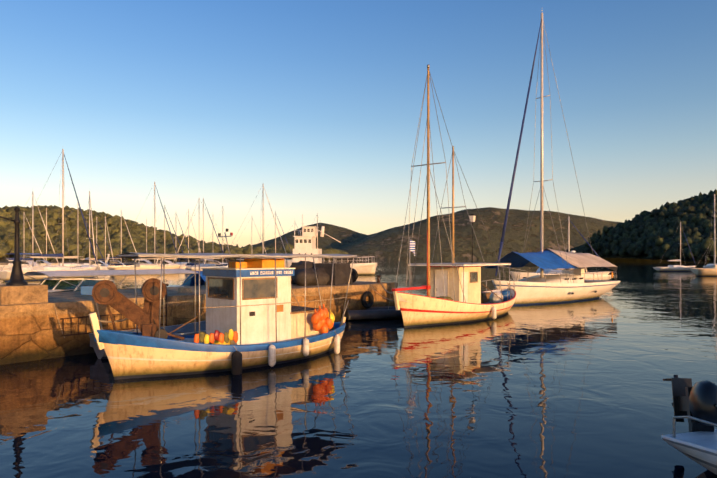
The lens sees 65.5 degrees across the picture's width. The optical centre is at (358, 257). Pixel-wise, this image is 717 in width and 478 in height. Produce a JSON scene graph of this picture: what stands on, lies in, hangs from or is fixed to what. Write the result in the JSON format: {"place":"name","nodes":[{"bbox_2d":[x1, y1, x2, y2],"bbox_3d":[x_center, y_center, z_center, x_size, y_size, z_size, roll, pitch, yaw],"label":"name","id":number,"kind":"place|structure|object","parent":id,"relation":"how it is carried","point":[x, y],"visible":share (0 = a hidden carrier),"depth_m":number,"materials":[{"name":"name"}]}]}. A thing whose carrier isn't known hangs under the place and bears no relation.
{"place":"outdoors","nodes":[
{"label":"outdoors","id":0,"kind":"place"},
{"bbox_2d":[0,263,227,264],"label":"marina quay","id":1,"kind":"structure","parent":0,"point":[83,263],"depth_m":135.90,"materials":[{"name":"grey concrete"}]},
{"bbox_2d":[0,224,336,261],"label":"hill","id":2,"kind":"structure","parent":0,"point":[4,259],"depth_m":343.53,"materials":[{"name":"green plant"}]},
{"bbox_2d":[0,205,347,261],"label":"hill trees","id":3,"kind":"object","parent":2,"relation":"on","point":[73,225],"visible":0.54,"depth_m":437.15,"materials":[{"name":"green plant"}]},
{"bbox_2d":[251,223,366,248],"bbox_3d":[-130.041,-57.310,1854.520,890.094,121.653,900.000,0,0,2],"label":"hill","id":4,"kind":"structure","parent":0,"point":[343,236],"depth_m":1622.82,"materials":[{"name":"green plant"}]},
{"bbox_2d":[0,259,716,477],"bbox_3d":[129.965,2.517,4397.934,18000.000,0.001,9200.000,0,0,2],"label":"water","id":5,"kind":"structure","parent":0,"point":[579,389],"depth_m":9.78,"materials":[{"name":"blue liquid"}]},
{"bbox_2d":[0,214,45,266],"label":"sailboat","id":6,"kind":"object","parent":5,"relation":"on","point":[9,264],"visible":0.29,"depth_m":119.56,"materials":[{"name":"metal"}]},
{"bbox_2d":[0,261,55,269],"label":"motorboat","id":7,"kind":"object","parent":5,"relation":"on","point":[8,268],"visible":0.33,"depth_m":95.47,"materials":[{"name":"white plastic"}]},
{"bbox_2d":[0,191,58,270],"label":"sailboat","id":8,"kind":"object","parent":5,"relation":"on","point":[28,259],"visible":0.31,"depth_m":75.13,"materials":[{"name":"metal"}]},
{"bbox_2d":[22,260,49,266],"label":"motorboat","id":9,"kind":"object","parent":5,"relation":"on","point":[42,261],"visible":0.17,"depth_m":108.71,"materials":[{"name":"white plastic"}]},
{"bbox_2d":[34,208,61,265],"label":"sailboat","id":10,"kind":"object","parent":5,"relation":"on","point":[46,242],"visible":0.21,"depth_m":127.96,"materials":[{"name":"plastic"}]},
{"bbox_2d":[0,149,98,280],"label":"sailboat","id":11,"kind":"object","parent":5,"relation":"on","point":[5,275],"visible":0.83,"depth_m":66.20,"materials":[{"name":"plastic"}]},
{"bbox_2d":[43,206,104,266],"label":"sailboat","id":12,"kind":"object","parent":5,"relation":"on","point":[72,264],"visible":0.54,"depth_m":105.01,"materials":[{"name":"metal"}]},
{"bbox_2d":[80,191,99,269],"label":"sailboat","id":13,"kind":"object","parent":5,"relation":"on","point":[89,258],"visible":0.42,"depth_m":85.03,"materials":[{"name":"metal"}]},
{"bbox_2d":[70,221,114,264],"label":"sailboat","id":14,"kind":"object","parent":5,"relation":"on","point":[96,248],"visible":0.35,"depth_m":129.65,"materials":[{"name":"metal"}]},
{"bbox_2d":[73,261,125,269],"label":"motorboat","id":15,"kind":"object","parent":5,"relation":"on","point":[100,262],"visible":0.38,"depth_m":95.54,"materials":[{"name":"white plastic"}]},
{"bbox_2d":[98,216,114,265],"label":"sailboat","id":16,"kind":"object","parent":5,"relation":"on","point":[105,244],"visible":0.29,"depth_m":113.39,"materials":[{"name":"metal"}]},
{"bbox_2d":[23,269,198,291],"bbox_3d":[-10.259,1.722,20.604,2.600,2.510,9.100,0,0,40],"label":"motorboat","id":17,"kind":"object","parent":5,"relation":"on","point":[55,281],"visible":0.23,"depth_m":19.92,"materials":[{"name":"fabric"}]},
{"bbox_2d":[99,254,133,266],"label":"motorboat","id":18,"kind":"object","parent":5,"relation":"on","point":[114,262],"visible":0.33,"depth_m":103.37,"materials":[{"name":"white plastic"}]},
{"bbox_2d":[106,210,139,265],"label":"sailboat","id":19,"kind":"object","parent":5,"relation":"on","point":[121,245],"visible":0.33,"depth_m":121.42,"materials":[{"name":"metal"}]},
{"bbox_2d":[123,219,159,263],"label":"sailboat","id":20,"kind":"object","parent":5,"relation":"on","point":[145,244],"visible":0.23,"depth_m":128.29,"materials":[{"name":"metal"}]},
{"bbox_2d":[107,182,180,269],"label":"sailboat","id":21,"kind":"object","parent":5,"relation":"on","point":[145,266],"visible":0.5,"depth_m":90.30,"materials":[{"name":"metal"}]},
{"bbox_2d":[136,258,151,263],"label":"motorboat","id":22,"kind":"object","parent":5,"relation":"on","point":[145,261],"depth_m":121.46,"materials":[{"name":"white plastic"}]},
{"bbox_2d":[89,321,205,358],"bbox_3d":[-4.840,2.257,15.742,1.697,1.040,4.900,0,0,42],"label":"grey skiff","id":23,"kind":"object","parent":5,"relation":"on","point":[188,329],"visible":0.17,"depth_m":16.16,"materials":[{"name":"white paint"}]},
{"bbox_2d":[136,205,186,265],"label":"sailboat","id":24,"kind":"object","parent":5,"relation":"on","point":[164,240],"visible":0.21,"depth_m":108.98,"materials":[{"name":"metal"}]},
{"bbox_2d":[156,259,186,268],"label":"motorboat","id":25,"kind":"object","parent":5,"relation":"on","point":[171,263],"visible":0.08,"depth_m":96.75,"materials":[{"name":"white plastic"}]},
{"bbox_2d":[152,214,192,264],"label":"sailboat","id":26,"kind":"object","parent":5,"relation":"on","point":[177,247],"visible":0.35,"depth_m":117.07,"materials":[{"name":"metal"}]},
{"bbox_2d":[168,209,200,263],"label":"sailboat","id":27,"kind":"object","parent":5,"relation":"on","point":[188,240],"visible":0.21,"depth_m":124.96,"materials":[{"name":"metal"}]},
{"bbox_2d":[182,271,205,285],"bbox_3d":[-6.055,1.753,26.363,2.471,2.347,7.150,0,0,36],"label":"boat cover","id":28,"kind":"object","parent":5,"relation":"on","point":[190,282],"depth_m":25.34,"materials":[{"name":"blue fabric"}]},
{"bbox_2d":[0,281,397,364],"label":"pier","id":29,"kind":"structure","parent":5,"relation":"in","point":[31,332],"depth_m":14.66,"materials":[{"name":"stone"}]},
{"bbox_2d":[0,206,47,304],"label":"lamp post","id":30,"kind":"object","parent":29,"relation":"on","point":[17,288],"visible":1,"depth_m":13.90,"materials":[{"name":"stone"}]},
{"bbox_2d":[60,295,166,336],"bbox_3d":[-6.559,1.897,15.195,0.045,1.640,2.970,0,0,40],"label":"railing","id":31,"kind":"object","parent":29,"relation":"attached to","point":[71,318],"visible":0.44,"depth_m":14.65,"materials":[{"name":"brown metal"}]},
{"bbox_2d":[81,282,205,294],"bbox_3d":[-5.673,0.954,19.792,2.794,0.732,7.920,0,0,40],"label":"pier clutter","id":32,"kind":"object","parent":29,"relation":"on","point":[86,289],"visible":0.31,"depth_m":17.03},
{"bbox_2d":[54,278,416,337],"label":"mooring lines","id":33,"kind":"object","parent":29,"relation":"attached to","point":[100,321],"visible":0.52,"depth_m":14.34,"materials":[{"name":"fabric"}]},
{"bbox_2d":[165,275,381,294],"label":"bollards","id":34,"kind":"object","parent":29,"relation":"on","point":[377,276],"visible":0.44,"depth_m":25.08,"materials":[{"name":"brown metal"}]},
{"bbox_2d":[289,261,352,285],"bbox_3d":[-1.927,0.884,23.937,2.771,1.534,3.354,0,0,40],"label":"net pile","id":35,"kind":"object","parent":29,"relation":"on","point":[341,273],"visible":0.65,"depth_m":23.13,"materials":[{"name":"black fabric"}]},
{"bbox_2d":[351,268,357,282],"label":"pier tyres","id":36,"kind":"object","parent":29,"relation":"on","point":[354,273],"visible":0.29,"depth_m":24.80,"materials":[{"name":"black rubber"}]},
{"bbox_2d":[361,284,373,307],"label":"tyre fenders","id":37,"kind":"object","parent":29,"relation":"attached to","point":[363,299],"visible":0.38,"depth_m":23.43,"materials":[{"name":"rubber"}]},
{"bbox_2d":[173,200,230,269],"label":"sailboat","id":38,"kind":"object","parent":5,"relation":"on","point":[197,265],"visible":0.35,"depth_m":100.26,"materials":[{"name":"plastic"}]},
{"bbox_2d":[183,198,226,265],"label":"sailboat","id":39,"kind":"object","parent":5,"relation":"on","point":[191,264],"visible":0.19,"depth_m":108.56,"materials":[{"name":"metal"}]},
{"bbox_2d":[184,226,228,265],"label":"sailboat","id":40,"kind":"object","parent":5,"relation":"on","point":[207,259],"visible":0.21,"depth_m":110.43,"materials":[{"name":"plastic"}]},
{"bbox_2d":[190,258,223,270],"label":"motorboat","id":41,"kind":"object","parent":5,"relation":"on","point":[193,268],"visible":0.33,"depth_m":96.09,"materials":[{"name":"white plastic"}]},
{"bbox_2d":[89,312,345,379],"bbox_3d":[-2.890,2.048,13.534,6.890,1.898,2.300,0,0,-43],"label":"boat hull","id":42,"kind":"object","parent":5,"relation":"on","point":[132,355],"visible":0.65,"depth_m":11.79,"materials":[{"name":"white wood"}]},
{"bbox_2d":[92,278,184,339],"bbox_3d":[-4.720,1.273,12.175,1.952,1.663,1.029,0,0,-17],"label":"winch","id":43,"kind":"object","parent":42,"relation":"on","point":[145,319],"visible":0.83,"depth_m":11.83,"materials":[{"name":"brown metal"}]},
{"bbox_2d":[170,311,237,344],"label":"fishing floats","id":44,"kind":"object","parent":42,"relation":"on","point":[218,337],"visible":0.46,"depth_m":12.10,"materials":[{"name":"plastic"}]},
{"bbox_2d":[118,229,356,344],"bbox_3d":[-2.711,0.759,13.703,5.851,2.915,2.222,0,0,-43],"label":"blue boat wheelhouse canopy","id":45,"kind":"object","parent":42,"relation":"on","point":[249,301],"visible":0.94,"depth_m":13.20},
{"bbox_2d":[173,300,348,374],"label":"boat fenders","id":46,"kind":"object","parent":42,"relation":"on","point":[322,322],"visible":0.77,"depth_m":13.90,"materials":[{"name":"plastic"}]},
{"bbox_2d":[200,209,238,264],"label":"sailboat","id":47,"kind":"object","parent":5,"relation":"on","point":[222,240],"visible":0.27,"depth_m":118.74,"materials":[{"name":"metal"}]},
{"bbox_2d":[231,220,266,259],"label":"sailboat","id":48,"kind":"object","parent":5,"relation":"on","point":[252,246],"visible":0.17,"depth_m":122.37,"materials":[{"name":"metal"}]},
{"bbox_2d":[214,184,287,267],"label":"sailboat","id":49,"kind":"object","parent":5,"relation":"on","point":[263,237],"visible":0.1,"depth_m":88.32,"materials":[{"name":"metal"}]},
{"bbox_2d":[249,210,291,258],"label":"sailboat mast","id":50,"kind":"object","parent":5,"relation":"on","point":[275,237],"visible":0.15,"depth_m":118.36,"materials":[{"name":"metal"}]},
{"bbox_2d":[311,213,331,250],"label":"mast","id":51,"kind":"object","parent":5,"relation":"on","point":[317,231],"visible":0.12,"depth_m":125.12,"materials":[{"name":"metal"}]},
{"bbox_2d":[270,215,376,274],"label":"ship","id":52,"kind":"object","parent":5,"relation":"on","point":[305,242],"visible":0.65,"depth_m":82.44,"materials":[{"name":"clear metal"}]},
{"bbox_2d":[345,306,401,319],"bbox_3d":[1.094,2.257,23.413,3.642,0.480,1.640,0,0,-18],"label":"dinghy","id":53,"kind":"object","parent":5,"relation":"on","point":[384,312],"visible":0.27,"depth_m":22.50,"materials":[{"name":"black rubber"}]},
{"bbox_2d":[395,64,510,303],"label":"red wheelhouse masts","id":54,"kind":"object","parent":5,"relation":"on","point":[460,282],"visible":0.77,"depth_m":22.22},
{"bbox_2d":[392,283,515,327],"bbox_3d":[4.390,2.062,23.660,3.000,2.030,10.531,0,0,37],"label":"boat hull","id":55,"kind":"object","parent":5,"relation":"on","point":[418,310],"visible":0.77,"depth_m":20.60,"materials":[{"name":"white wood"}]},
{"bbox_2d":[435,279,514,318],"bbox_3d":[4.832,1.737,24.035,3.129,1.459,8.165,0,0,37],"label":"boat deck gear","id":56,"kind":"object","parent":55,"relation":"on","point":[493,297],"visible":0.4,"depth_m":25.10,"materials":[{"name":"blue plastic"}]},
{"bbox_2d":[485,13,619,304],"bbox_3d":[11.460,-5.628,32.796,12.320,17.411,3.796,0,0,-43],"label":"yacht","id":57,"kind":"object","parent":5,"relation":"on","point":[542,288],"visible":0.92,"depth_m":31.43,"materials":[{"name":"white plastic"}]},
{"bbox_2d":[510,251,613,280],"bbox_3d":[18.882,1.132,52.926,10.600,3.690,3.400,0,0,-18],"label":"cabin","id":58,"kind":"object","parent":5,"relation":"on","point":[524,274],"visible":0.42,"depth_m":52.02,"materials":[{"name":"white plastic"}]},
{"bbox_2d":[529,217,608,274],"bbox_3d":[21.505,-0.829,59.738,10.080,7.810,2.785,0,0,32],"label":"sailboat","id":59,"kind":"object","parent":5,"relation":"on","point":[600,273],"visible":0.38,"depth_m":58.94,"materials":[{"name":"plastic"}]},
{"bbox_2d":[653,220,695,271],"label":"sailboat","id":60,"kind":"object","parent":5,"relation":"on","point":[675,268],"visible":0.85,"depth_m":103.00,"materials":[{"name":"plastic"}]},
{"bbox_2d":[662,435,716,474],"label":"boat hull","id":61,"kind":"object","parent":5,"relation":"on","point":[704,456],"visible":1,"depth_m":6.09,"materials":[{"name":"white plastic"}]},
{"bbox_2d":[661,416,716,448],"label":"motorboat deck","id":62,"kind":"structure","parent":61,"relation":"on","point":[706,438],"depth_m":6.44,"materials":[{"name":"white plastic"}]},
{"bbox_2d":[663,375,716,431],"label":"outboard engine","id":63,"kind":"object","parent":61,"relation":"attached to","point":[698,400],"visible":0.9,"depth_m":6.69,"materials":[{"name":"black metal"}]},
{"bbox_2d":[689,236,716,275],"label":"sailboat","id":64,"kind":"object","parent":5,"relation":"on","point":[704,271],"visible":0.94,"depth_m":76.18,"materials":[{"name":"metal"}]},
{"bbox_2d":[703,194,716,267],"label":"sailboat","id":65,"kind":"object","parent":5,"relation":"on","point":[714,265],"visible":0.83,"depth_m":94.67,"materials":[{"name":"metal"}]},
{"bbox_2d":[0,0,716,247],"label":"sky","id":66,"kind":"structure","parent":0,"point":[317,103],"materials":[{"name":"blue"}]},
{"bbox_2d":[338,207,623,258],"bbox_3d":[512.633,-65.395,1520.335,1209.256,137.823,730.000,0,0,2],"label":"hill","id":67,"kind":"structure","parent":0,"point":[385,244],"depth_m":1274.21,"materials":[{"name":"green plant"}]},
{"bbox_2d":[563,244,716,262],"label":"shoreline","id":68,"kind":"structure","parent":0,"point":[578,249],"depth_m":397.20,"materials":[{"name":"brown stone"}]},
{"bbox_2d":[580,189,716,261],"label":"hill trees","id":69,"kind":"object","parent":68,"relation":"on","point":[654,233],"visible":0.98,"depth_m":369.59,"materials":[{"name":"green plant"}]}
]}

